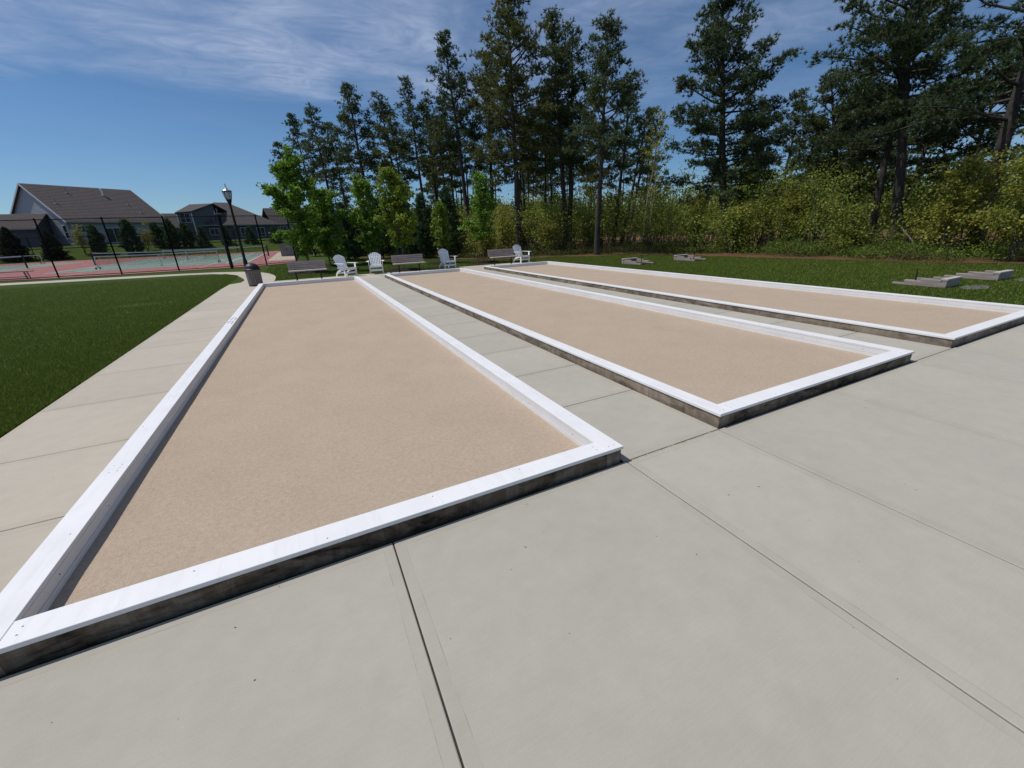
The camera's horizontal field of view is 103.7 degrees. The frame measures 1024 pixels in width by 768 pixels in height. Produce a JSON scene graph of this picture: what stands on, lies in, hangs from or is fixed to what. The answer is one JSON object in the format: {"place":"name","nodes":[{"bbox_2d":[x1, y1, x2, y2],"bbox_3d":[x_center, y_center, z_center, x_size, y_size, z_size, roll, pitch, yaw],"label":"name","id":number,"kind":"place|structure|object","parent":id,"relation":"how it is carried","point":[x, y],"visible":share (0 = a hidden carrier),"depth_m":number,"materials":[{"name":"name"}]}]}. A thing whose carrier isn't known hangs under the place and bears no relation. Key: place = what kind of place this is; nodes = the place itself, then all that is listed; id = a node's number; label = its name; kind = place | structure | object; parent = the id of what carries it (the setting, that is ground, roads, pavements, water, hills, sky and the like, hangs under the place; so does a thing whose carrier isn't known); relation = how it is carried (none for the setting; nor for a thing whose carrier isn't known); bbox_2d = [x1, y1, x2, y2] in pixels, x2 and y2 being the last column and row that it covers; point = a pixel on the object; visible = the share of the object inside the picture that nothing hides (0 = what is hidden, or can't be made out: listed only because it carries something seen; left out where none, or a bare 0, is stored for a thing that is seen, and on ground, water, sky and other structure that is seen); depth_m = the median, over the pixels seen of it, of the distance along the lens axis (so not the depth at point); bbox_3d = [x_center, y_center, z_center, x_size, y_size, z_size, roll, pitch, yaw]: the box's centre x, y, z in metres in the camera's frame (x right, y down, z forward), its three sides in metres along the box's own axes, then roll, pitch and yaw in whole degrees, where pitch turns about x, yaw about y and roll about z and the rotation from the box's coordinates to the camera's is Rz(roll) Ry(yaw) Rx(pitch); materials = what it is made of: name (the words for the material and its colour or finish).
{"place":"outdoors","nodes":[
{"label":"outdoors","id":0,"kind":"place"},
{"bbox_2d":[0,274,237,437],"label":"lawn grass","id":1,"kind":"structure","parent":0,"point":[28,402],"depth_m":8.32,"materials":[{"name":"green plant"}]},
{"bbox_2d":[0,287,255,592],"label":"sidewalk","id":2,"kind":"structure","parent":0,"point":[57,456],"depth_m":3.99,"materials":[{"name":"concrete"}]},
{"bbox_2d":[0,272,275,289],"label":"path","id":3,"kind":"structure","parent":0,"point":[268,278],"depth_m":21.20,"materials":[{"name":"concrete"}]},
{"bbox_2d":[244,263,262,286],"bbox_3d":[-10.057,-4.262,15.641,0.570,0.857,0.570,-12,23,-24],"label":"trash bin","id":4,"kind":"object","parent":3,"relation":"on","point":[253,274],"visible":0.88,"depth_m":15.48,"materials":[{"name":"black metal"}]},
{"bbox_2d":[274,262,530,281],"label":"sidewalk","id":5,"kind":"structure","parent":0,"point":[366,276],"depth_m":18.65,"materials":[{"name":"concrete"}]},
{"bbox_2d":[287,260,326,280],"bbox_3d":[-8.533,-4.729,16.819,1.440,0.813,0.590,-12,23,-24],"label":"park bench","id":6,"kind":"object","parent":5,"relation":"on","point":[319,264],"visible":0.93,"depth_m":16.84,"materials":[{"name":"grey wood"}]},
{"bbox_2d":[288,270,330,274],"bbox_3d":[-10.470,-5.843,20.865,2.195,0.112,1.950,-12,23,-24],"label":"mulch bed","id":7,"kind":"object","parent":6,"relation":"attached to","point":[313,272],"visible":0.57,"depth_m":20.41,"materials":[{"name":"brown soil"}]},
{"bbox_2d":[256,141,322,266],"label":"maple tree","id":8,"kind":"object","parent":7,"relation":"on","point":[290,201],"visible":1,"depth_m":19.30,"materials":[{"name":"green plant"}]},
{"bbox_2d":[333,255,357,276],"bbox_3d":[-7.432,-5.261,17.888,0.836,0.953,0.800,11,25,32],"label":"adirondack chair","id":9,"kind":"object","parent":5,"relation":"on","point":[340,259],"visible":0.98,"depth_m":17.92,"materials":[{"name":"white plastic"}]},
{"bbox_2d":[391,254,425,272],"bbox_3d":[-4.761,-5.557,18.591,1.440,0.813,0.590,-12,23,-23],"label":"park bench","id":10,"kind":"object","parent":5,"relation":"on","point":[409,258],"visible":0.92,"depth_m":18.61,"materials":[{"name":"grey wood"}]},
{"bbox_2d":[0,324,1023,767],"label":"patio","id":11,"kind":"structure","parent":0,"point":[844,588],"depth_m":1.81,"materials":[{"name":"concrete"}]},
{"bbox_2d":[0,224,1023,678],"bbox_3d":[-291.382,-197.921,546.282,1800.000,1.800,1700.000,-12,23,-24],"label":"ground","id":12,"kind":"structure","parent":0,"point":[166,288],"depth_m":13.56,"materials":[{"name":"green plant"}]},
{"bbox_2d":[0,226,36,262],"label":"spruce tree","id":13,"kind":"object","parent":12,"relation":"on","point":[9,243],"visible":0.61,"depth_m":49.85,"materials":[{"name":"green plant"}]},
{"bbox_2d":[0,214,54,246],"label":"house","id":14,"kind":"structure","parent":12,"relation":"on","point":[24,218],"depth_m":56.19,"materials":[{"name":"grey"}]},
{"bbox_2d":[39,229,72,260],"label":"spruce tree","id":15,"kind":"object","parent":12,"relation":"on","point":[47,240],"visible":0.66,"depth_m":51.33,"materials":[{"name":"green plant"}]},
{"bbox_2d":[10,183,164,247],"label":"house","id":16,"kind":"structure","parent":12,"relation":"on","point":[63,202],"depth_m":61.16,"materials":[{"name":"grey"}]},
{"bbox_2d":[86,223,108,252],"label":"conifer tree","id":17,"kind":"object","parent":12,"relation":"on","point":[91,228],"visible":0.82,"depth_m":54.23,"materials":[{"name":"green plant"}]},
{"bbox_2d":[116,218,145,253],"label":"conifer tree","id":18,"kind":"object","parent":12,"relation":"on","point":[129,226],"visible":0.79,"depth_m":54.90,"materials":[{"name":"green plant"}]},
{"bbox_2d":[0,251,295,280],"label":"court surface","id":19,"kind":"object","parent":12,"relation":"on","point":[170,266],"visible":0.71,"depth_m":34.00,"materials":[{"name":"red paint"}]},
{"bbox_2d":[0,229,290,261],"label":"chain link fence","id":20,"kind":"object","parent":19,"relation":"on","point":[130,244],"visible":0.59,"depth_m":53.13,"materials":[{"name":"black metal"}]},
{"bbox_2d":[0,214,295,279],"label":"chain link fence","id":21,"kind":"object","parent":19,"relation":"on","point":[109,241],"visible":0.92,"depth_m":24.58,"materials":[{"name":"black metal"}]},
{"bbox_2d":[93,251,220,268],"bbox_3d":[-28.366,-10.048,32.395,7.960,0.947,0.905,-12,23,-24],"label":"portable net","id":22,"kind":"object","parent":19,"relation":"on","point":[152,259],"visible":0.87,"depth_m":32.17,"materials":[{"name":"black fabric"}]},
{"bbox_2d":[90,245,268,264],"bbox_3d":[-32.336,-12.873,39.963,14.228,1.120,0.128,-12,23,-24],"label":"tennis net","id":23,"kind":"object","parent":19,"relation":"on","point":[189,250],"visible":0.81,"depth_m":39.64,"materials":[{"name":"black fabric"}]},
{"bbox_2d":[160,218,181,247],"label":"conifer tree","id":24,"kind":"object","parent":12,"relation":"on","point":[172,227],"visible":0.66,"depth_m":58.06,"materials":[{"name":"green plant"}]},
{"bbox_2d":[177,222,195,247],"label":"conifer tree","id":25,"kind":"object","parent":12,"relation":"on","point":[181,226],"visible":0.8,"depth_m":58.97,"materials":[{"name":"green plant"}]},
{"bbox_2d":[174,202,279,240],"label":"house","id":26,"kind":"structure","parent":12,"relation":"on","point":[222,209],"depth_m":82.43,"materials":[{"name":"grey"}]},
{"bbox_2d":[222,184,247,266],"bbox_3d":[-15.950,-9.007,23.270,0.480,4.700,0.480,-12,23,-24],"label":"lamp post","id":27,"kind":"object","parent":12,"relation":"on","point":[227,192],"visible":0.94,"depth_m":22.99,"materials":[{"name":"black metal"}]},
{"bbox_2d":[262,208,303,231],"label":"house","id":28,"kind":"structure","parent":12,"relation":"on","point":[268,212],"depth_m":101.11,"materials":[{"name":"grey"}]},
{"bbox_2d":[0,276,622,676],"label":"bocce court","id":29,"kind":"object","parent":12,"relation":"on","point":[312,424],"visible":1,"depth_m":3.17,"materials":[{"name":"sand"}]},
{"bbox_2d":[300,184,347,264],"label":"maple tree","id":30,"kind":"object","parent":12,"relation":"on","point":[321,206],"visible":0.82,"depth_m":23.60,"materials":[{"name":"green plant"}]},
{"bbox_2d":[331,202,363,260],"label":"white pine tree","id":31,"kind":"object","parent":12,"relation":"on","point":[350,246],"visible":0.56,"depth_m":28.31,"materials":[{"name":"green plant"}]},
{"bbox_2d":[357,261,390,264],"bbox_3d":[-8.781,-7.681,25.473,2.047,0.112,1.985,-3,21,-2],"label":"mulch bed","id":32,"kind":"object","parent":12,"relation":"on","point":[373,263],"visible":0.55,"depth_m":25.07,"materials":[{"name":"brown soil"}]},
{"bbox_2d":[345,172,387,259],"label":"maple tree","id":33,"kind":"object","parent":32,"relation":"on","point":[361,188],"visible":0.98,"depth_m":24.25,"materials":[{"name":"green plant"}]},
{"bbox_2d":[360,195,395,257],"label":"white pine tree","id":34,"kind":"object","parent":12,"relation":"on","point":[384,249],"visible":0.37,"depth_m":29.81,"materials":[{"name":"green plant"}]},
{"bbox_2d":[264,258,530,280],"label":"lawn grass","id":35,"kind":"structure","parent":12,"relation":"on","point":[299,276],"depth_m":22.02,"materials":[{"name":"green plant"}]},
{"bbox_2d":[384,267,422,272],"bbox_3d":[-5.405,-5.701,19.986,2.161,0.112,1.874,-12,23,-24],"label":"mulch bed","id":36,"kind":"object","parent":12,"relation":"on","point":[403,269],"visible":0.87,"depth_m":19.55,"materials":[{"name":"brown soil"}]},
{"bbox_2d":[371,164,418,267],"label":"maple tree","id":37,"kind":"object","parent":36,"relation":"on","point":[397,191],"visible":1,"depth_m":18.80,"materials":[{"name":"green plant"}]},
{"bbox_2d":[427,261,459,264],"bbox_3d":[-4.038,-7.179,23.692,2.087,0.112,2.003,-12,23,-24],"label":"mulch bed","id":38,"kind":"object","parent":12,"relation":"on","point":[433,263],"visible":0.53,"depth_m":23.18,"materials":[{"name":"brown soil"}]},
{"bbox_2d":[424,199,453,256],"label":"maple tree","id":39,"kind":"object","parent":38,"relation":"on","point":[439,208],"visible":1,"depth_m":22.86,"materials":[{"name":"green plant"}]},
{"bbox_2d":[468,261,499,264],"bbox_3d":[-1.559,-6.893,22.697,2.109,0.112,1.968,-12,23,-24],"label":"mulch bed","id":40,"kind":"object","parent":12,"relation":"on","point":[482,262],"visible":0.81,"depth_m":22.29,"materials":[{"name":"brown soil"}]},
{"bbox_2d":[457,170,500,260],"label":"maple tree","id":41,"kind":"object","parent":40,"relation":"on","point":[481,196],"visible":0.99,"depth_m":21.52,"materials":[{"name":"green plant"}]},
{"bbox_2d":[363,277,718,461],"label":"walkway","id":42,"kind":"structure","parent":12,"relation":"on","point":[634,424],"depth_m":4.60,"materials":[{"name":"concrete"}]},
{"bbox_2d":[384,268,914,428],"bbox_3d":[-0.248,-2.456,11.035,3.491,0.183,16.172,-12,23,-24],"label":"bocce court","id":43,"kind":"object","parent":12,"relation":"on","point":[704,367],"visible":0.99,"depth_m":5.83,"materials":[{"name":"sand"}]},
{"bbox_2d":[476,269,951,361],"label":"walkway","id":44,"kind":"structure","parent":12,"relation":"on","point":[922,350],"depth_m":7.05,"materials":[{"name":"concrete"}]},
{"bbox_2d":[484,261,1023,347],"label":"bocce court","id":45,"kind":"object","parent":12,"relation":"on","point":[937,321],"visible":0.98,"depth_m":8.38,"materials":[{"name":"painted wood"},{"name":"sand"}]},
{"bbox_2d":[508,254,1023,304],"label":"lawn grass","id":46,"kind":"structure","parent":12,"relation":"on","point":[702,271],"depth_m":13.58,"materials":[{"name":"green plant"}]},
{"bbox_2d":[892,269,961,287],"bbox_3d":[10.630,-2.738,10.302,0.820,0.364,1.050,-13,23,-25],"label":"horseshoe pit","id":47,"kind":"object","parent":12,"relation":"on","point":[943,282],"visible":0.98,"depth_m":10.03,"materials":[{"name":"grey concrete"}]},
{"bbox_2d":[944,270,1014,279],"bbox_3d":[12.841,-3.043,11.084,0.836,0.211,1.071,-11,23,-22],"label":"horseshoe pit","id":48,"kind":"object","parent":12,"relation":"on","point":[994,275],"visible":0.99,"depth_m":10.74,"materials":[{"name":"grey concrete"}]},
{"bbox_2d":[0,0,1023,216],"label":"sky","id":49,"kind":"structure","parent":0,"point":[170,103],"materials":[{"name":"blue"}]},
{"bbox_2d":[313,227,1023,263],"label":"forest floor","id":50,"kind":"structure","parent":0,"point":[1018,260],"depth_m":22.88,"materials":[{"name":"brown soil"}]},
{"bbox_2d":[281,112,322,185],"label":"pine tree","id":51,"kind":"object","parent":50,"relation":"on","point":[309,170],"visible":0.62,"depth_m":40.89,"materials":[{"name":"green plant"}]},
{"bbox_2d":[297,102,349,189],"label":"pine tree","id":52,"kind":"object","parent":50,"relation":"on","point":[317,140],"visible":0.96,"depth_m":36.71,"materials":[{"name":"green plant"}]},
{"bbox_2d":[322,121,354,209],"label":"pine tree","id":53,"kind":"object","parent":50,"relation":"on","point":[330,125],"visible":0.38,"depth_m":40.74,"materials":[{"name":"green plant"}]},
{"bbox_2d":[325,81,386,247],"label":"pine tree","id":54,"kind":"object","parent":50,"relation":"on","point":[367,159],"visible":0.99,"depth_m":34.18,"materials":[{"name":"green plant"}]},
{"bbox_2d":[358,90,418,181],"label":"pine tree","id":55,"kind":"object","parent":50,"relation":"on","point":[382,114],"visible":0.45,"depth_m":37.87,"materials":[{"name":"green plant"}]},
{"bbox_2d":[374,111,422,183],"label":"pine tree","id":56,"kind":"object","parent":50,"relation":"on","point":[389,125],"visible":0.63,"depth_m":36.78,"materials":[{"name":"green plant"}]},
{"bbox_2d":[386,75,435,226],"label":"pine tree","id":57,"kind":"object","parent":50,"relation":"on","point":[414,119],"visible":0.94,"depth_m":35.30,"materials":[{"name":"green plant"}]},
{"bbox_2d":[407,192,439,257],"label":"white pine tree","id":58,"kind":"object","parent":50,"relation":"on","point":[423,215],"visible":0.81,"depth_m":28.02,"materials":[{"name":"green plant"}]},
{"bbox_2d":[408,97,449,202],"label":"pine tree","id":59,"kind":"object","parent":50,"relation":"on","point":[425,99],"visible":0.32,"depth_m":38.69,"materials":[{"name":"green plant"}]},
{"bbox_2d":[417,117,471,249],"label":"pine tree","id":60,"kind":"object","parent":50,"relation":"on","point":[451,166],"visible":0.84,"depth_m":34.09,"materials":[{"name":"green plant"}]},
{"bbox_2d":[430,185,466,256],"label":"white pine tree","id":61,"kind":"object","parent":50,"relation":"on","point":[445,196],"visible":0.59,"depth_m":27.55,"materials":[{"name":"green plant"}]},
{"bbox_2d":[421,29,484,248],"bbox_3d":[-4.469,-18.762,32.243,5.021,15.656,5.475,-12,23,-24],"label":"pine tree","id":62,"kind":"object","parent":50,"relation":"on","point":[451,85],"visible":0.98,"depth_m":30.75,"materials":[{"name":"green plant"}]},
{"bbox_2d":[450,115,483,216],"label":"pine tree","id":63,"kind":"object","parent":50,"relation":"on","point":[466,150],"visible":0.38,"depth_m":34.85,"materials":[{"name":"green plant"}]},
{"bbox_2d":[467,214,501,258],"bbox_3d":[-1.798,-9.549,25.846,2.375,2.903,2.042,6,23,21],"label":"shrub","id":64,"kind":"object","parent":50,"relation":"on","point":[488,244],"visible":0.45,"depth_m":25.91,"materials":[{"name":"green plant"}]},
{"bbox_2d":[460,49,517,248],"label":"pine tree","id":65,"kind":"object","parent":50,"relation":"on","point":[488,132],"visible":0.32,"depth_m":33.79,"materials":[{"name":"green plant"}]},
{"bbox_2d":[491,202,520,252],"bbox_3d":[-0.612,-10.514,27.194,2.406,3.612,2.719,-12,23,-24],"label":"shrub","id":66,"kind":"object","parent":50,"relation":"on","point":[501,222],"visible":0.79,"depth_m":26.92,"materials":[{"name":"green plant"}]},
{"bbox_2d":[462,0,572,253],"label":"pine tree","id":67,"kind":"object","parent":50,"relation":"on","point":[504,93],"visible":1,"depth_m":25.65,"materials":[{"name":"green plant"}]},
{"bbox_2d":[493,113,545,249],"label":"pine tree","id":68,"kind":"object","parent":50,"relation":"on","point":[521,175],"visible":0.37,"depth_m":31.75,"materials":[{"name":"green plant"}]},
{"bbox_2d":[496,71,543,246],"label":"pine tree","id":69,"kind":"object","parent":50,"relation":"on","point":[508,149],"visible":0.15,"depth_m":36.09,"materials":[{"name":"green plant"}]},
{"bbox_2d":[527,211,561,251],"bbox_3d":[2.329,-10.104,27.072,2.516,2.721,2.174,9,24,27],"label":"shrub","id":70,"kind":"object","parent":50,"relation":"on","point":[549,229],"visible":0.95,"depth_m":26.75,"materials":[{"name":"green plant"}]},
{"bbox_2d":[521,5,600,246],"bbox_3d":[3.615,-17.216,28.128,5.490,15.153,5.240,-5,21,-6],"label":"pine tree","id":71,"kind":"object","parent":50,"relation":"on","point":[554,99],"visible":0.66,"depth_m":27.00,"materials":[{"name":"green plant"}]},
{"bbox_2d":[540,16,610,245],"bbox_3d":[4.363,-17.565,29.557,4.178,14.706,5.628,-20,27,-39],"label":"pine tree","id":72,"kind":"object","parent":50,"relation":"on","point":[580,60],"visible":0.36,"depth_m":27.61,"materials":[{"name":"green plant"}]},
{"bbox_2d":[575,209,603,250],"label":"shrub","id":73,"kind":"object","parent":50,"relation":"on","point":[588,235],"visible":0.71,"depth_m":27.36,"materials":[{"name":"green plant"}]},
{"bbox_2d":[573,133,621,195],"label":"pine tree","id":74,"kind":"object","parent":50,"relation":"on","point":[612,177],"visible":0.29,"depth_m":38.90,"materials":[{"name":"green plant"}]},
{"bbox_2d":[562,8,647,254],"bbox_3d":[5.280,-13.954,23.274,4.684,12.403,5.327,10,24,28],"label":"pine tree","id":75,"kind":"object","parent":50,"relation":"on","point":[598,102],"visible":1,"depth_m":22.07,"materials":[{"name":"green plant"}]},
{"bbox_2d":[578,115,632,245],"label":"pine tree","id":76,"kind":"object","parent":50,"relation":"on","point":[605,173],"visible":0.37,"depth_m":33.71,"materials":[{"name":"green plant"}]},
{"bbox_2d":[595,84,655,242],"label":"pine tree","id":77,"kind":"object","parent":50,"relation":"on","point":[629,111],"visible":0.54,"depth_m":29.79,"materials":[{"name":"green plant"}]},
{"bbox_2d":[608,109,660,245],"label":"pine tree","id":78,"kind":"object","parent":50,"relation":"on","point":[638,157],"visible":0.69,"depth_m":31.86,"materials":[{"name":"green plant"}]},
{"bbox_2d":[623,106,672,241],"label":"pine tree","id":79,"kind":"object","parent":50,"relation":"on","point":[656,119],"visible":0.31,"depth_m":35.06,"materials":[{"name":"green plant"}]},
{"bbox_2d":[640,105,671,239],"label":"deciduous tree","id":80,"kind":"object","parent":50,"relation":"on","point":[646,153],"visible":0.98,"depth_m":25.96,"materials":[{"name":"green plant"}]},
{"bbox_2d":[334,233,1023,262],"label":"undergrowth","id":81,"kind":"object","parent":50,"relation":"on","point":[909,251],"visible":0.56,"depth_m":19.20,"materials":[{"name":"green plant"}]},
{"bbox_2d":[343,117,1023,254],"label":"thicket","id":82,"kind":"object","parent":50,"relation":"on","point":[537,211],"depth_m":25.35,"materials":[{"name":"green plant"}]},
{"bbox_2d":[351,175,1023,239],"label":"wood","id":83,"kind":"object","parent":50,"relation":"on","point":[716,203],"visible":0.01,"depth_m":58.99,"materials":[{"name":"green plant"}]},
{"bbox_2d":[684,189,714,245],"bbox_3d":[11.823,-10.432,25.613,2.973,3.691,1.832,-42,45,-59],"label":"shrub","id":84,"kind":"object","parent":50,"relation":"on","point":[698,209],"visible":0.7,"depth_m":25.44,"materials":[{"name":"green plant"}]},
{"bbox_2d":[661,0,807,240],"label":"pine tree","id":85,"kind":"object","parent":50,"relation":"on","point":[714,36],"visible":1,"depth_m":22.36,"materials":[{"name":"green plant"}]},
{"bbox_2d":[708,192,768,250],"bbox_3d":[12.722,-9.104,22.697,2.634,3.245,2.733,-21,28,-40],"label":"shrub","id":86,"kind":"object","parent":50,"relation":"on","point":[746,217],"visible":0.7,"depth_m":22.45,"materials":[{"name":"green plant"}]},
{"bbox_2d":[702,89,778,206],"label":"pine tree","id":87,"kind":"object","parent":50,"relation":"on","point":[749,100],"visible":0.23,"depth_m":32.17,"materials":[{"name":"green plant"}]},
{"bbox_2d":[731,93,783,239],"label":"pine tree","id":88,"kind":"object","parent":50,"relation":"on","point":[762,97],"visible":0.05,"depth_m":32.97,"materials":[{"name":"green plant"}]},
{"bbox_2d":[764,87,818,237],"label":"pine tree","id":89,"kind":"object","parent":50,"relation":"on","point":[796,117],"visible":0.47,"depth_m":30.74,"materials":[{"name":"green plant"}]},
{"bbox_2d":[770,173,839,242],"bbox_3d":[15.573,-9.186,21.617,2.666,3.978,2.994,-12,23,-24],"label":"shrub","id":90,"kind":"object","parent":50,"relation":"on","point":[798,208],"visible":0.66,"depth_m":21.62,"materials":[{"name":"green plant"}]},
{"bbox_2d":[767,112,858,239],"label":"pine tree","id":91,"kind":"object","parent":50,"relation":"on","point":[815,133],"visible":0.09,"depth_m":30.40,"materials":[{"name":"green plant"}]},
{"bbox_2d":[780,63,896,236],"bbox_3d":[19.467,-13.597,24.242,5.822,10.115,6.242,18,29,41],"label":"pine tree","id":92,"kind":"object","parent":50,"relation":"on","point":[817,123],"visible":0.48,"depth_m":23.83,"materials":[{"name":"green plant"}]},
{"bbox_2d":[823,199,885,254],"bbox_3d":[15.385,-7.120,18.298,2.246,2.512,2.311,-4,21,-4],"label":"shrub","id":93,"kind":"object","parent":50,"relation":"on","point":[855,229],"visible":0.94,"depth_m":18.16,"materials":[{"name":"green plant"}]},
{"bbox_2d":[807,66,937,219],"bbox_3d":[23.179,-14.800,26.479,6.009,10.429,5.959,1,21,8],"label":"pine tree","id":94,"kind":"object","parent":50,"relation":"on","point":[869,128],"visible":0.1,"depth_m":26.17,"materials":[{"name":"green plant"}]},
{"bbox_2d":[816,2,980,245],"bbox_3d":[19.247,-12.759,20.477,6.137,11.192,6.108,14,26,36],"label":"pine tree","id":95,"kind":"object","parent":50,"relation":"on","point":[940,135],"visible":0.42,"depth_m":20.28,"materials":[{"name":"green plant"}]},
{"bbox_2d":[805,0,1023,247],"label":"pine tree","id":96,"kind":"object","parent":50,"relation":"on","point":[909,32],"visible":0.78,"depth_m":18.09,"materials":[{"name":"green plant"}]},
{"bbox_2d":[863,74,980,243],"bbox_3d":[23.927,-12.982,23.818,4.382,8.874,5.077,-4,21,-3],"label":"pine tree","id":97,"kind":"object","parent":50,"relation":"on","point":[922,151],"visible":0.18,"depth_m":23.50,"materials":[{"name":"green plant"}]},
{"bbox_2d":[858,0,1023,252],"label":"pine tree","id":98,"kind":"object","parent":50,"relation":"on","point":[1011,120],"visible":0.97,"depth_m":15.31,"materials":[{"name":"green plant"}]},
{"bbox_2d":[906,139,1011,256],"bbox_3d":[17.948,-7.297,15.980,2.828,4.309,2.263,10,24,28],"label":"shrub","id":99,"kind":"object","parent":50,"relation":"on","point":[967,167],"visible":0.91,"depth_m":15.76,"materials":[{"name":"green plant"}]},
{"bbox_2d":[906,65,1023,244],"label":"pine tree","id":100,"kind":"object","parent":50,"relation":"on","point":[989,137],"visible":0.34,"depth_m":20.80,"materials":[{"name":"green plant"}]},
{"bbox_2d":[967,128,1023,260],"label":"shrub","id":101,"kind":"object","parent":50,"relation":"on","point":[1017,231],"visible":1,"depth_m":13.90,"materials":[{"name":"green plant"}]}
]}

